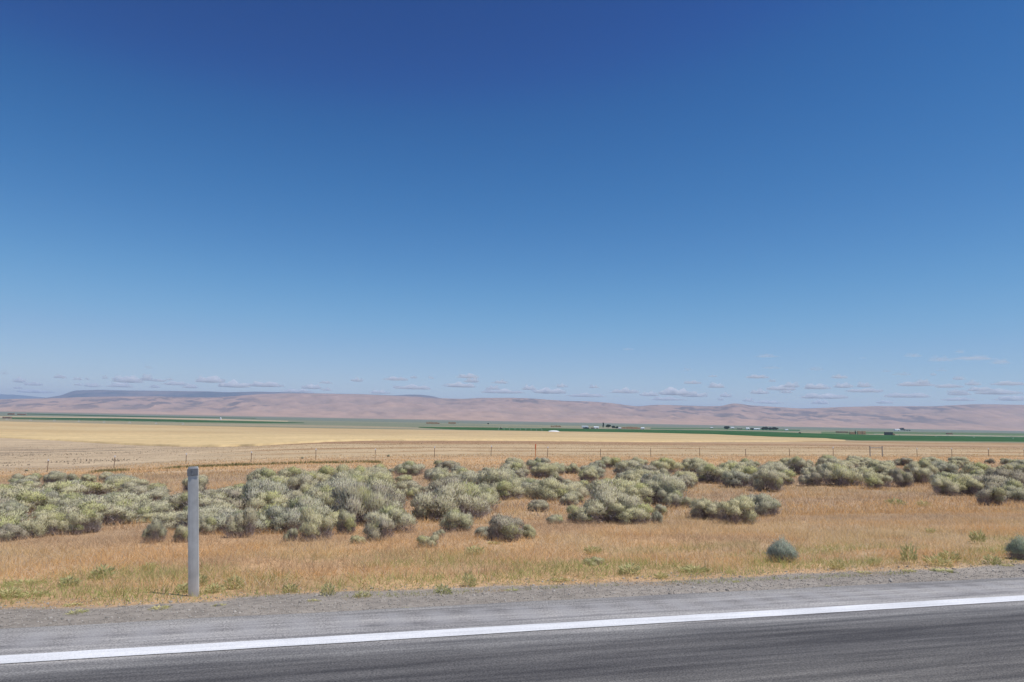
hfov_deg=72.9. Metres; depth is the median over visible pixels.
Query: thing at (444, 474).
sagebrush
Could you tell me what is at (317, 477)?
sagebrush
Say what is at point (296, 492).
sagebrush
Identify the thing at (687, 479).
sagebrush
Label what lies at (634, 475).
sagebrush
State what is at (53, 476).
sagebrush
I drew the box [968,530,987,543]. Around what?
weed plant
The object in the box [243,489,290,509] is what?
sagebrush
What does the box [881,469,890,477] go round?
sagebrush
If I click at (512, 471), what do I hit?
sagebrush
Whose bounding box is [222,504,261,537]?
sagebrush
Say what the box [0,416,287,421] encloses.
stubble field
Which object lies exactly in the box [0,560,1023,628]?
gravel
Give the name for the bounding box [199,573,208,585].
weed plant
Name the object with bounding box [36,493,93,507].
sagebrush
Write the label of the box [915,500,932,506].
weed plant
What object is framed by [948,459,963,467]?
sagebrush
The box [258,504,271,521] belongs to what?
sagebrush
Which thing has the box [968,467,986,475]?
sagebrush
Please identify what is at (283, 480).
sagebrush
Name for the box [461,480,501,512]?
sagebrush
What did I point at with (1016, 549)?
sagebrush
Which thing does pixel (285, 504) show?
sagebrush
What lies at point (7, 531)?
sagebrush
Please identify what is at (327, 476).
sagebrush
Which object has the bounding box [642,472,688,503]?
sagebrush
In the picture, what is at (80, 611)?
weed plant
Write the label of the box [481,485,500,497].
sagebrush
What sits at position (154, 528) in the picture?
sagebrush
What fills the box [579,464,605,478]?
sagebrush
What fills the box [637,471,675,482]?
sagebrush
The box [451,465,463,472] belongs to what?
sagebrush
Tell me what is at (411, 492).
sagebrush
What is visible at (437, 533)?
sagebrush
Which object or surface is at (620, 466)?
sagebrush
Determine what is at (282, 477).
sagebrush
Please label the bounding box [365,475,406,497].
sagebrush
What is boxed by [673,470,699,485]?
sagebrush
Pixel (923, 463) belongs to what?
sagebrush
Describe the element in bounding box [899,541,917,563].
weed plant
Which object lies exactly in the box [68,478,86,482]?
sagebrush
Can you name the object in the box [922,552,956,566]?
weed plant
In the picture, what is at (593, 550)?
weed plant
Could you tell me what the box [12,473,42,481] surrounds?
sagebrush
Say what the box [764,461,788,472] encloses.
sagebrush
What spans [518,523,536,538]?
sagebrush
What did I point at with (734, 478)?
sagebrush
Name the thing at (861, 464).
sagebrush
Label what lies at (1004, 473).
sagebrush
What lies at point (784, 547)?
sagebrush
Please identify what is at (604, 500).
sagebrush
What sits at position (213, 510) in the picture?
sagebrush
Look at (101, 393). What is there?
back mesa
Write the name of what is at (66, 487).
sagebrush
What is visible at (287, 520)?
sagebrush
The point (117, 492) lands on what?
sagebrush
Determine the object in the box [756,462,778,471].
sagebrush
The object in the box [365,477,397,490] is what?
sagebrush
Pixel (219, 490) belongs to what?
sagebrush
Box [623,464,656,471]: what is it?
sagebrush
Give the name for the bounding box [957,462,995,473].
sagebrush
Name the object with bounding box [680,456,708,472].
sagebrush
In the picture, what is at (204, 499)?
sagebrush
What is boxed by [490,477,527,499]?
sagebrush
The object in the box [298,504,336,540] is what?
sagebrush
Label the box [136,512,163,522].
sagebrush
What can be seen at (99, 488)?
sagebrush
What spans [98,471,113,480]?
sagebrush
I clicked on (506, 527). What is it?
sagebrush
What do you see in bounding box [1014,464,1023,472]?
sagebrush
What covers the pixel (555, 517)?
sagebrush
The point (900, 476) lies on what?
sagebrush
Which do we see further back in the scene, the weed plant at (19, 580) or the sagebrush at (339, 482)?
the sagebrush at (339, 482)
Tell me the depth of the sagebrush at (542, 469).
27.15 m
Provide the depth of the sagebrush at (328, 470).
22.85 m
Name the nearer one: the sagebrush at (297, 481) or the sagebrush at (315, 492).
the sagebrush at (315, 492)
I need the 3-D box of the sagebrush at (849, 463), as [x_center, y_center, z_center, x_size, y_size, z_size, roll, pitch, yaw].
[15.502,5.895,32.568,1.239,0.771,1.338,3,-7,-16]
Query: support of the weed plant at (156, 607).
on the ground at (308, 422)
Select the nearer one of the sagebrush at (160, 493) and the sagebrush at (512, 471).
the sagebrush at (160, 493)
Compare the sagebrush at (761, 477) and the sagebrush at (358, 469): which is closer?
the sagebrush at (358, 469)
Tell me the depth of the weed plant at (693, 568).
6.75 m
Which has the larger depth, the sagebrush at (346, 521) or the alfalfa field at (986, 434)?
the alfalfa field at (986, 434)
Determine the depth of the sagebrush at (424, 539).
8.60 m
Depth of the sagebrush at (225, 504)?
12.19 m
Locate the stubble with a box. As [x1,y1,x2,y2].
[0,440,1022,469]
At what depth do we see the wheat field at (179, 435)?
541.75 m
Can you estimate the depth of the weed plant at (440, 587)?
5.58 m
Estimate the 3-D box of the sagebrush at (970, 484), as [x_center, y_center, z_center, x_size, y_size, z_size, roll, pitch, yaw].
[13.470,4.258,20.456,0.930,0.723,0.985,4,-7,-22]
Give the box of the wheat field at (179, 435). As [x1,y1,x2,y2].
[0,421,845,446]
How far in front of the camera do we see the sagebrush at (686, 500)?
15.74 m
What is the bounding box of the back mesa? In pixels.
[41,390,437,398]
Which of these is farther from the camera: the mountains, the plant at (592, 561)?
the mountains
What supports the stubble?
on the ground at (308, 422)
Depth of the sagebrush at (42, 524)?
9.69 m
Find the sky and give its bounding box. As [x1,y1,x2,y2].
[0,0,1023,407]
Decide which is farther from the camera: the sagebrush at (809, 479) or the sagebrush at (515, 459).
the sagebrush at (515, 459)
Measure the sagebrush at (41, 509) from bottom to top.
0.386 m
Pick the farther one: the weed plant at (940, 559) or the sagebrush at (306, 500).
the sagebrush at (306, 500)
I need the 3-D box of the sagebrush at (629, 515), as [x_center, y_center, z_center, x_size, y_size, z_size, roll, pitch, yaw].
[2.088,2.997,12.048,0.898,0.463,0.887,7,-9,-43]
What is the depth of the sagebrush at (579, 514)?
12.10 m
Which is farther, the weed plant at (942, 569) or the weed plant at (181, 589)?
the weed plant at (942, 569)
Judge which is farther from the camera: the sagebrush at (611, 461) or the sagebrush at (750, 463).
the sagebrush at (611, 461)
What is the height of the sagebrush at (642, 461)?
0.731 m
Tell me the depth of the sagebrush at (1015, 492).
18.41 m
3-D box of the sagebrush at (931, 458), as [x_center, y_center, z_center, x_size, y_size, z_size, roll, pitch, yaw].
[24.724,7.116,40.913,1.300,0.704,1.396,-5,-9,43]
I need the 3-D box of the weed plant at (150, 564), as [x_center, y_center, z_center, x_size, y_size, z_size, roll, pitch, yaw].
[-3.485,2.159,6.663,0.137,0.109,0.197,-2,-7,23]
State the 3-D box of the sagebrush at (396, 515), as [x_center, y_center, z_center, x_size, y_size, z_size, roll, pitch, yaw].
[-1.847,2.661,10.346,0.881,0.498,0.810,5,-7,-32]
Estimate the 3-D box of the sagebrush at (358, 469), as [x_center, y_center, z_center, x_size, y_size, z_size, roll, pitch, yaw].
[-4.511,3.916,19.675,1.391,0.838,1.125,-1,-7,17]
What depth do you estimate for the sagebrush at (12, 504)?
11.91 m
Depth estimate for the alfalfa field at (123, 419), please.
1708.23 m
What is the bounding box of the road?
[0,577,1023,681]
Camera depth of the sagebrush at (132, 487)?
17.09 m
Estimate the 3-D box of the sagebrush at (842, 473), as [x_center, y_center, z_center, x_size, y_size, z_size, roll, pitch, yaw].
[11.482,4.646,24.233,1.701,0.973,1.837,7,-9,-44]
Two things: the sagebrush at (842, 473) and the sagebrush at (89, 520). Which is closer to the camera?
the sagebrush at (89, 520)
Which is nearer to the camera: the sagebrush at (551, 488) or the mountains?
the sagebrush at (551, 488)
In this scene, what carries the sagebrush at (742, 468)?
on the ground at (308, 422)
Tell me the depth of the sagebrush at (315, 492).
14.12 m
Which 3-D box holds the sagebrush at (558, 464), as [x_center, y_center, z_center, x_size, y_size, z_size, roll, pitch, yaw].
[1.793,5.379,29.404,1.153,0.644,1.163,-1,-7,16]
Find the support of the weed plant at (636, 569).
on the ground at (308, 422)
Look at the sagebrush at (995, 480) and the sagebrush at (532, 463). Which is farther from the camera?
the sagebrush at (532, 463)
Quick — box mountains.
[0,394,43,398]
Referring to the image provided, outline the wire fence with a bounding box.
[6,445,1023,471]
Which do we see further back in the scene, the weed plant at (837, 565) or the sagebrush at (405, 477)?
the sagebrush at (405, 477)
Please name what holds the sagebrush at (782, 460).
on the ground at (308, 422)
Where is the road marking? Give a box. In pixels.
[0,595,1023,663]
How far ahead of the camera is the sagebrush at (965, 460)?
39.93 m
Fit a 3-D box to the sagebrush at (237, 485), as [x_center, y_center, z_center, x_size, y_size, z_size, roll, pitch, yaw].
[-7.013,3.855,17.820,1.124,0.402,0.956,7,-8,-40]
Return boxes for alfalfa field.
[12,417,302,422]
[32,414,255,418]
[419,427,1023,441]
[651,428,799,430]
[821,432,1023,435]
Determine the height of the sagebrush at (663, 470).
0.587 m
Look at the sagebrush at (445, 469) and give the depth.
25.75 m
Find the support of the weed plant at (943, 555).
on the ground at (308, 422)
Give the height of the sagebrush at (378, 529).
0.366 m
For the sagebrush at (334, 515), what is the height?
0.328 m
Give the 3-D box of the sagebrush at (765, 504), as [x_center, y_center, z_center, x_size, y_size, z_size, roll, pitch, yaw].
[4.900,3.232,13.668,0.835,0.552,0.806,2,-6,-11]
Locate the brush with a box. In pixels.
[0,447,206,466]
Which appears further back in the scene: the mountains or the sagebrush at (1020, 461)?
the mountains
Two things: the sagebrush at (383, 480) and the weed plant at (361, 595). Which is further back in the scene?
the sagebrush at (383, 480)
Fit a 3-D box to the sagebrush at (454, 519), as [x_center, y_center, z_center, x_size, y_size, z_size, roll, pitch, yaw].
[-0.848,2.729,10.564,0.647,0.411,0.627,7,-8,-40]
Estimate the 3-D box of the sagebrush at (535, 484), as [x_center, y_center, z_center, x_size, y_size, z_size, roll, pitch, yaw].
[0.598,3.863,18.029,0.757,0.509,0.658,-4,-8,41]
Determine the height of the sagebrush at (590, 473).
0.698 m
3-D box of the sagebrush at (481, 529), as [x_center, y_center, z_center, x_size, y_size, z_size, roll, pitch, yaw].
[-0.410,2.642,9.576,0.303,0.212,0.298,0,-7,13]
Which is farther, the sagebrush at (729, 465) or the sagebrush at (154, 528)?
the sagebrush at (729, 465)
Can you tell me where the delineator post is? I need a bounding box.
[187,466,198,596]
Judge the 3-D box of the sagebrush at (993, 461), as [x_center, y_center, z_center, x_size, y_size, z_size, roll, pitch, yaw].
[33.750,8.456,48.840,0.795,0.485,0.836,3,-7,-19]
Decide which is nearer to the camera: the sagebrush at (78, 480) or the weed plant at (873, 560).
the weed plant at (873, 560)
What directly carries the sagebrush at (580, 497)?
on the ground at (308, 422)
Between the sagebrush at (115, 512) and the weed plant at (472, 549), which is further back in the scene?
the sagebrush at (115, 512)
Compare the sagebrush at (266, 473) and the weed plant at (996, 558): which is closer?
the weed plant at (996, 558)
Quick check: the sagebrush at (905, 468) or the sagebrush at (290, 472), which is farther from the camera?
the sagebrush at (905, 468)
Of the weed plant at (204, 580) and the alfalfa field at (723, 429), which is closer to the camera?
the weed plant at (204, 580)
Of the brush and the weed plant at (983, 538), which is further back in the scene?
the brush
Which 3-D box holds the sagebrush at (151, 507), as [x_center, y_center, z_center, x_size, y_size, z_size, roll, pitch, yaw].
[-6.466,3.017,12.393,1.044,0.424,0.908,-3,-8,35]
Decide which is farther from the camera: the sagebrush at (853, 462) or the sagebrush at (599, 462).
the sagebrush at (853, 462)
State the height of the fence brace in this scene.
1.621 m
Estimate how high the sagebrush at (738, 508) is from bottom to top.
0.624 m
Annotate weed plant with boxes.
[0,586,24,598]
[6,578,45,585]
[14,589,51,597]
[57,574,81,586]
[61,602,83,606]
[63,609,89,614]
[89,564,116,578]
[141,560,156,570]
[148,604,171,609]
[175,581,187,593]
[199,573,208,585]
[205,582,225,593]
[224,573,246,589]
[282,582,298,592]
[319,579,336,595]
[353,590,370,597]
[433,584,452,593]
[461,572,475,586]
[465,544,484,553]
[551,576,568,581]
[583,546,601,554]
[617,562,641,574]
[654,572,668,578]
[676,564,711,572]
[829,557,847,569]
[870,558,879,565]
[884,497,906,505]
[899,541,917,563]
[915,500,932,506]
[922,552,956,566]
[929,567,956,572]
[937,549,964,562]
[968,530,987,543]
[982,552,1001,564]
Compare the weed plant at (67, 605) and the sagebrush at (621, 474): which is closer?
the weed plant at (67, 605)
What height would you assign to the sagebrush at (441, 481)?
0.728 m
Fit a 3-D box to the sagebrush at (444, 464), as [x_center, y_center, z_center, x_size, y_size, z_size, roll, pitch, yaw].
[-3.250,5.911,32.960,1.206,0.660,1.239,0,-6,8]
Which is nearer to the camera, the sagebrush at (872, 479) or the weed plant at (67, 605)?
the weed plant at (67, 605)
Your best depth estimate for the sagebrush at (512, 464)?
28.34 m
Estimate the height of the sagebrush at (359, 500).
0.817 m
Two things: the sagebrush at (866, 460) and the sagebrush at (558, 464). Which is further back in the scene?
the sagebrush at (866, 460)
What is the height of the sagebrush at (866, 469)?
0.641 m
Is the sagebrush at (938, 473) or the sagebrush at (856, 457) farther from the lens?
the sagebrush at (856, 457)
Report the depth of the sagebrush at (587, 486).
20.02 m
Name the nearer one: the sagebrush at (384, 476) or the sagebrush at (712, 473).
the sagebrush at (384, 476)
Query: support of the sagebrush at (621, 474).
on the ground at (308, 422)
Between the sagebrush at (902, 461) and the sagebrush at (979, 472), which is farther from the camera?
the sagebrush at (902, 461)
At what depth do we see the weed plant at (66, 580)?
5.83 m
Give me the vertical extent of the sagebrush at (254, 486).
0.796 m
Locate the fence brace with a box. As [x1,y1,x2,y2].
[869,446,882,456]
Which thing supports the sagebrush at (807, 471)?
on the ground at (308, 422)
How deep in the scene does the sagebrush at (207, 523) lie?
9.78 m
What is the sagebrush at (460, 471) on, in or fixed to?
on the ground at (308, 422)
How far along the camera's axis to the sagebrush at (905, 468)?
33.65 m
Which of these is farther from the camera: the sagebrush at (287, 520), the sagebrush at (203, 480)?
the sagebrush at (203, 480)
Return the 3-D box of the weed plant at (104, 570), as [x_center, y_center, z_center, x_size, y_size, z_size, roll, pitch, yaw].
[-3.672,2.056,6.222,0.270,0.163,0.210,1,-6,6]
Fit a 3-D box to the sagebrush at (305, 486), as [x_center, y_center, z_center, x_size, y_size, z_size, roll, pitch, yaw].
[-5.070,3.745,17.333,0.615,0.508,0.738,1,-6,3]
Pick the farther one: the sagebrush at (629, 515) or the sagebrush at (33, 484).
the sagebrush at (33, 484)
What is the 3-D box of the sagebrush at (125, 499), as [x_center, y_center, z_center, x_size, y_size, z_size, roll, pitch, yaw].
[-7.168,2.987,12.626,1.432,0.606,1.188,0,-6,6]
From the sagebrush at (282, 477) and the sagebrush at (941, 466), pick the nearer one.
the sagebrush at (282, 477)
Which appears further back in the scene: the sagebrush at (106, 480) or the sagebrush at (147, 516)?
the sagebrush at (106, 480)
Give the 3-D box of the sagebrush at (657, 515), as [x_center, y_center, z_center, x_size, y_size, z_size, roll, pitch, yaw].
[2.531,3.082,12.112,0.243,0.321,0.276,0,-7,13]
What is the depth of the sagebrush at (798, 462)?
30.43 m
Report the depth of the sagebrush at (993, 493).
17.27 m
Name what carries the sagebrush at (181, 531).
on the ground at (308, 422)
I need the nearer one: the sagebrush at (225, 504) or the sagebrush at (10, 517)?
the sagebrush at (10, 517)
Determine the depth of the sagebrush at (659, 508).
13.93 m
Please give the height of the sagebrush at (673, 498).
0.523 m
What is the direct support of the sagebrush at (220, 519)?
on the ground at (308, 422)
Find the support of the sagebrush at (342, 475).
on the ground at (308, 422)
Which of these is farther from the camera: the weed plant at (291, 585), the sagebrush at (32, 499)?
the sagebrush at (32, 499)
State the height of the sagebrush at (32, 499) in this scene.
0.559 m
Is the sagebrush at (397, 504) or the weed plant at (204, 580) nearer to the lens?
the weed plant at (204, 580)
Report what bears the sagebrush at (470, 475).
on the ground at (308, 422)
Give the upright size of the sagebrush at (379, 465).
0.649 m
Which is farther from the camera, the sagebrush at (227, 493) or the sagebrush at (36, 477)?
the sagebrush at (36, 477)
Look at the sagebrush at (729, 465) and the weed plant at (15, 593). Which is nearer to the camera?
the weed plant at (15, 593)
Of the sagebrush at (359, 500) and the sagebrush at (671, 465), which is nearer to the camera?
the sagebrush at (359, 500)
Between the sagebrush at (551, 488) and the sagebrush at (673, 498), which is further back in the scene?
the sagebrush at (551, 488)
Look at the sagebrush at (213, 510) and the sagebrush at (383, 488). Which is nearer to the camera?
the sagebrush at (213, 510)
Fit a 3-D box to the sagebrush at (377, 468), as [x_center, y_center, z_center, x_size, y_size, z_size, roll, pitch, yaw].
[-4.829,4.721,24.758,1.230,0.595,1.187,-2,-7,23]
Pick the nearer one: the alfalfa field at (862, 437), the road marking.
the road marking
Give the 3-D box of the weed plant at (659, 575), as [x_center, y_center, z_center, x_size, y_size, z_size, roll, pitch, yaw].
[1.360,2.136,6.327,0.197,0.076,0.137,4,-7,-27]
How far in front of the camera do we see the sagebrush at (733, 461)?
30.41 m
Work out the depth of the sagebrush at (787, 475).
24.69 m
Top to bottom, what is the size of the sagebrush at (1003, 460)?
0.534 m
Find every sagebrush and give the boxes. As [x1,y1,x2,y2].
[0,483,32,493]
[0,488,49,512]
[0,496,14,503]
[0,499,30,514]
[0,506,32,528]
[0,522,30,541]
[7,477,36,485]
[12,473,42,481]
[15,481,41,487]
[17,510,71,537]
[27,479,88,495]
[28,503,71,518]
[34,487,59,496]
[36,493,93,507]
[41,470,67,482]
[55,492,97,506]
[55,500,140,525]
[57,508,104,534]
[65,472,80,481]
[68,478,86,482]
[75,489,152,510]
[77,481,120,495]
[80,473,96,482]
[87,490,124,497]
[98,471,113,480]
[103,473,138,484]
[107,475,149,489]
[118,480,167,494]
[125,500,173,517]
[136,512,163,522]
[139,485,171,500]
[139,517,167,542]
[144,508,185,529]
[166,490,229,510]
[170,524,187,542]
[172,505,237,527]
[180,474,209,491]
[199,515,218,534]
[201,488,245,510]
[205,487,233,497]
[205,501,241,510]
[213,507,280,534]
[221,484,246,491]
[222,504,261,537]
[223,483,243,488]
[233,477,293,508]
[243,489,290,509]
[244,466,278,482]
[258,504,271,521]
[262,476,299,489]
[262,503,317,533]
[269,475,289,479]
[276,466,312,477]
[280,496,318,508]
[282,527,298,540]
[284,493,333,527]
[285,473,318,490]
[289,489,305,497]
[296,472,323,482]
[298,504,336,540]
[299,482,313,493]
[302,484,336,498]
[310,470,330,480]
[314,477,357,487]
[316,463,350,475]
[318,488,340,506]
[327,510,338,528]
[328,470,366,482]
[328,480,402,526]
[333,508,356,534]
[342,465,371,476]
[343,497,404,508]
[349,535,365,543]
[358,503,417,533]
[362,470,396,488]
[362,517,396,541]
[365,466,389,473]
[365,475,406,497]
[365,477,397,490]
[368,481,408,507]
[372,463,389,471]
[392,460,425,475]
[395,474,412,481]
[396,480,423,492]
[401,486,420,498]
[403,477,488,521]
[415,534,438,547]
[423,467,450,479]
[425,476,467,493]
[426,467,443,480]
[432,471,456,480]
[433,460,454,470]
[433,529,445,537]
[436,508,473,531]
[447,460,460,465]
[448,469,478,483]
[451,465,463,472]
[451,467,474,474]
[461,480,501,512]
[461,497,494,517]
[472,467,519,493]
[474,525,489,537]
[477,482,489,489]
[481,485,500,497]
[483,466,516,476]
[485,513,523,541]
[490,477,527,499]
[500,460,523,469]
[501,457,528,469]
[511,467,528,477]
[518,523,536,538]
[521,477,539,487]
[522,481,536,496]
[524,476,579,501]
[526,456,549,469]
[527,499,549,511]
[529,462,558,477]
[545,514,563,523]
[548,462,566,467]
[548,474,563,482]
[556,466,566,474]
[559,493,578,504]
[562,478,588,486]
[565,462,579,473]
[565,503,598,523]
[566,490,584,501]
[567,480,589,496]
[577,466,599,480]
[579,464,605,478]
[580,478,644,523]
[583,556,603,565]
[585,477,615,491]
[587,477,643,497]
[589,459,606,468]
[600,455,620,467]
[609,502,655,524]
[611,459,640,473]
[614,471,632,478]
[617,482,657,506]
[619,467,647,481]
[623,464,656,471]
[631,455,647,464]
[636,468,653,474]
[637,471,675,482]
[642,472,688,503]
[649,457,684,472]
[651,509,662,523]
[654,467,668,473]
[654,503,667,514]
[655,489,683,507]
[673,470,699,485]
[678,473,695,487]
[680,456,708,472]
[680,496,691,507]
[688,496,723,519]
[692,463,730,483]
[715,493,759,524]
[717,459,748,467]
[719,468,753,487]
[720,462,735,468]
[730,463,758,474]
[740,458,760,467]
[746,492,782,516]
[747,466,783,491]
[755,467,797,485]
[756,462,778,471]
[759,533,800,562]
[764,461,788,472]
[780,457,790,462]
[785,455,814,473]
[798,462,824,479]
[798,471,822,485]
[813,454,842,464]
[814,461,865,486]
[833,459,854,467]
[843,455,860,460]
[844,457,859,464]
[850,461,859,467]
[850,466,874,478]
[856,461,867,466]
[857,456,879,465]
[860,469,894,488]
[862,460,897,472]
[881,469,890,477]
[887,467,916,486]
[892,457,913,465]
[902,460,917,471]
[904,466,932,483]
[907,458,939,474]
[922,456,940,462]
[928,471,971,485]
[929,471,957,482]
[930,458,958,473]
[931,478,964,495]
[947,456,973,466]
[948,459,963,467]
[952,475,983,495]
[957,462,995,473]
[965,473,1011,493]
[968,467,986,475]
[974,484,1009,505]
[984,458,995,463]
[984,466,1023,485]
[996,464,1013,469]
[998,457,1012,463]
[999,478,1023,497]
[1001,532,1023,559]
[1002,483,1023,501]
[1011,458,1023,465]
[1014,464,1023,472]
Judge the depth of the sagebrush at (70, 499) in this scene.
12.97 m
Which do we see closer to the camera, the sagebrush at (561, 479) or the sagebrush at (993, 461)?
the sagebrush at (561, 479)
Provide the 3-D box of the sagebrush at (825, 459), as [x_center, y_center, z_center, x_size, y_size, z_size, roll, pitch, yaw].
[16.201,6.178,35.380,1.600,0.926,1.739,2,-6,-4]
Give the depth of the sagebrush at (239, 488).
16.18 m
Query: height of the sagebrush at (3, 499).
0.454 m
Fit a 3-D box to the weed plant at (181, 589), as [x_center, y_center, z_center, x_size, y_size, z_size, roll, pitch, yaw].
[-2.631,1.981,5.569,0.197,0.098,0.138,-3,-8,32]
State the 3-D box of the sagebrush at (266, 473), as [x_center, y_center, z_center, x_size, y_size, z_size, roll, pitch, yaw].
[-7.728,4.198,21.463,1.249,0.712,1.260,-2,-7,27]
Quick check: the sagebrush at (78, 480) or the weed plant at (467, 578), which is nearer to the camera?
the weed plant at (467, 578)
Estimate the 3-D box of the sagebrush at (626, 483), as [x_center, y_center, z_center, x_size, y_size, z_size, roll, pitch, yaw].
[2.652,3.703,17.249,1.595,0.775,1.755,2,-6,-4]
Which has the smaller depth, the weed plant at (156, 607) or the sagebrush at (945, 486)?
the weed plant at (156, 607)
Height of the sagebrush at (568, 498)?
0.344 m
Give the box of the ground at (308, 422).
[0,411,1023,628]
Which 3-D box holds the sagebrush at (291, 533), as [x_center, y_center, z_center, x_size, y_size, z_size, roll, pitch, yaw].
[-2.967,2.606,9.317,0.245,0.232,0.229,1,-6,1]
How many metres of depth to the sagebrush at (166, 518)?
10.84 m
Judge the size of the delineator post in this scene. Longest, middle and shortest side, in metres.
1.150 x 0.086 x 0.021 m
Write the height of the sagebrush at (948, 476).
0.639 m
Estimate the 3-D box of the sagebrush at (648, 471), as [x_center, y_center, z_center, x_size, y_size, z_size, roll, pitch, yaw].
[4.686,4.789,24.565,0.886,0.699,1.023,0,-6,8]
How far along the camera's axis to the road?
4.18 m
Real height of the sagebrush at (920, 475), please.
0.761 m
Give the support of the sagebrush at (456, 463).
on the ground at (308, 422)
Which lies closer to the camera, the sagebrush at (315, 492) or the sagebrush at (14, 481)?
the sagebrush at (315, 492)
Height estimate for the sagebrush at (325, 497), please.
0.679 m
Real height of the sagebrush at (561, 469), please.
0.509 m
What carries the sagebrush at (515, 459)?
on the ground at (308, 422)
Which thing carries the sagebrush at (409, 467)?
on the ground at (308, 422)
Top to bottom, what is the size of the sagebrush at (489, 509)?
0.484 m
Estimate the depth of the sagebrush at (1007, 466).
33.07 m
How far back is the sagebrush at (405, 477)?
23.62 m
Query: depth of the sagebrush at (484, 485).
16.91 m
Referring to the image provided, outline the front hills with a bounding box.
[0,393,1023,430]
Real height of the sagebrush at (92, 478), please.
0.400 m
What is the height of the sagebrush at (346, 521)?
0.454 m
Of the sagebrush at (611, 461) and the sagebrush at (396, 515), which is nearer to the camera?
the sagebrush at (396, 515)
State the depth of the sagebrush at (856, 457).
42.14 m
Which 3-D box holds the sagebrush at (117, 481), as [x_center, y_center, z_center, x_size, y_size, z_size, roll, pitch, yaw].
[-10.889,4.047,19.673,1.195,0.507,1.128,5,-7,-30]
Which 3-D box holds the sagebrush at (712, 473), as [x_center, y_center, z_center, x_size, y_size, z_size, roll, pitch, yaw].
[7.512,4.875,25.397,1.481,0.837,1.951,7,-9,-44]
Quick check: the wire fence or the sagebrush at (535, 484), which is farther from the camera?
the wire fence
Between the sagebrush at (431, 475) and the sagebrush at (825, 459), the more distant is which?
the sagebrush at (825, 459)
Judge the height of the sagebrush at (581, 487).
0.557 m
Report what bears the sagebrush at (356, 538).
on the ground at (308, 422)
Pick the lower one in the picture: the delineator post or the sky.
the delineator post
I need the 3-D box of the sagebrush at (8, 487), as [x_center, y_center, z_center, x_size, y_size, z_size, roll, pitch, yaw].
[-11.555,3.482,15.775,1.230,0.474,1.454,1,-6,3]
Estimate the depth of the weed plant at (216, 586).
5.56 m
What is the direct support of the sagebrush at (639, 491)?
on the ground at (308, 422)
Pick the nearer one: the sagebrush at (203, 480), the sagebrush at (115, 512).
the sagebrush at (115, 512)
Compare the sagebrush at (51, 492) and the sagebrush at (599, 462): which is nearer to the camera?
the sagebrush at (51, 492)
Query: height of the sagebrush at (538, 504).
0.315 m
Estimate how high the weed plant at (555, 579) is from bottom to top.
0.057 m
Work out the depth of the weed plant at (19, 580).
5.99 m
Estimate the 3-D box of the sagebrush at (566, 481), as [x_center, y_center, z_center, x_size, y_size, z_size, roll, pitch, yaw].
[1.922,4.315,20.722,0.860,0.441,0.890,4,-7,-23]
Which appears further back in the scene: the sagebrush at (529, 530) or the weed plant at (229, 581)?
the sagebrush at (529, 530)
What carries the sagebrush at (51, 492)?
on the ground at (308, 422)
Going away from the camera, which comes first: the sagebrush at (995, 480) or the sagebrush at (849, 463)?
the sagebrush at (995, 480)
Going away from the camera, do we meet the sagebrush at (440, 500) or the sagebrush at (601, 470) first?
the sagebrush at (440, 500)
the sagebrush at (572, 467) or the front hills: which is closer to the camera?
the sagebrush at (572, 467)
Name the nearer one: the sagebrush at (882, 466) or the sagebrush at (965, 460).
the sagebrush at (882, 466)
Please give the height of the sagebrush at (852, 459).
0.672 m
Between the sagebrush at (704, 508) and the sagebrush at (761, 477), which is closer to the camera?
the sagebrush at (704, 508)
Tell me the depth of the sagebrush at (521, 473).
26.00 m
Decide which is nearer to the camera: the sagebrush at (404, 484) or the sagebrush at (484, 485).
the sagebrush at (484, 485)
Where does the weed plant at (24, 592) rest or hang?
on the ground at (308, 422)
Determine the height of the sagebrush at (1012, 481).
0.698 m
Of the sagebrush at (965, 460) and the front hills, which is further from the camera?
the front hills
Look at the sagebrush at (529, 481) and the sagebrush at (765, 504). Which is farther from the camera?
the sagebrush at (529, 481)
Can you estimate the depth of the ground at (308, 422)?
10.36 m
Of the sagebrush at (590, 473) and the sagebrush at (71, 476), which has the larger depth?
the sagebrush at (590, 473)
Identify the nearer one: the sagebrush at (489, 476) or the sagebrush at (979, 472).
the sagebrush at (489, 476)
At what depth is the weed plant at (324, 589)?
5.47 m
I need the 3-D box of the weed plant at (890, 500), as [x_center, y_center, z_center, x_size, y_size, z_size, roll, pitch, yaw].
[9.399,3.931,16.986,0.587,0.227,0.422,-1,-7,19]

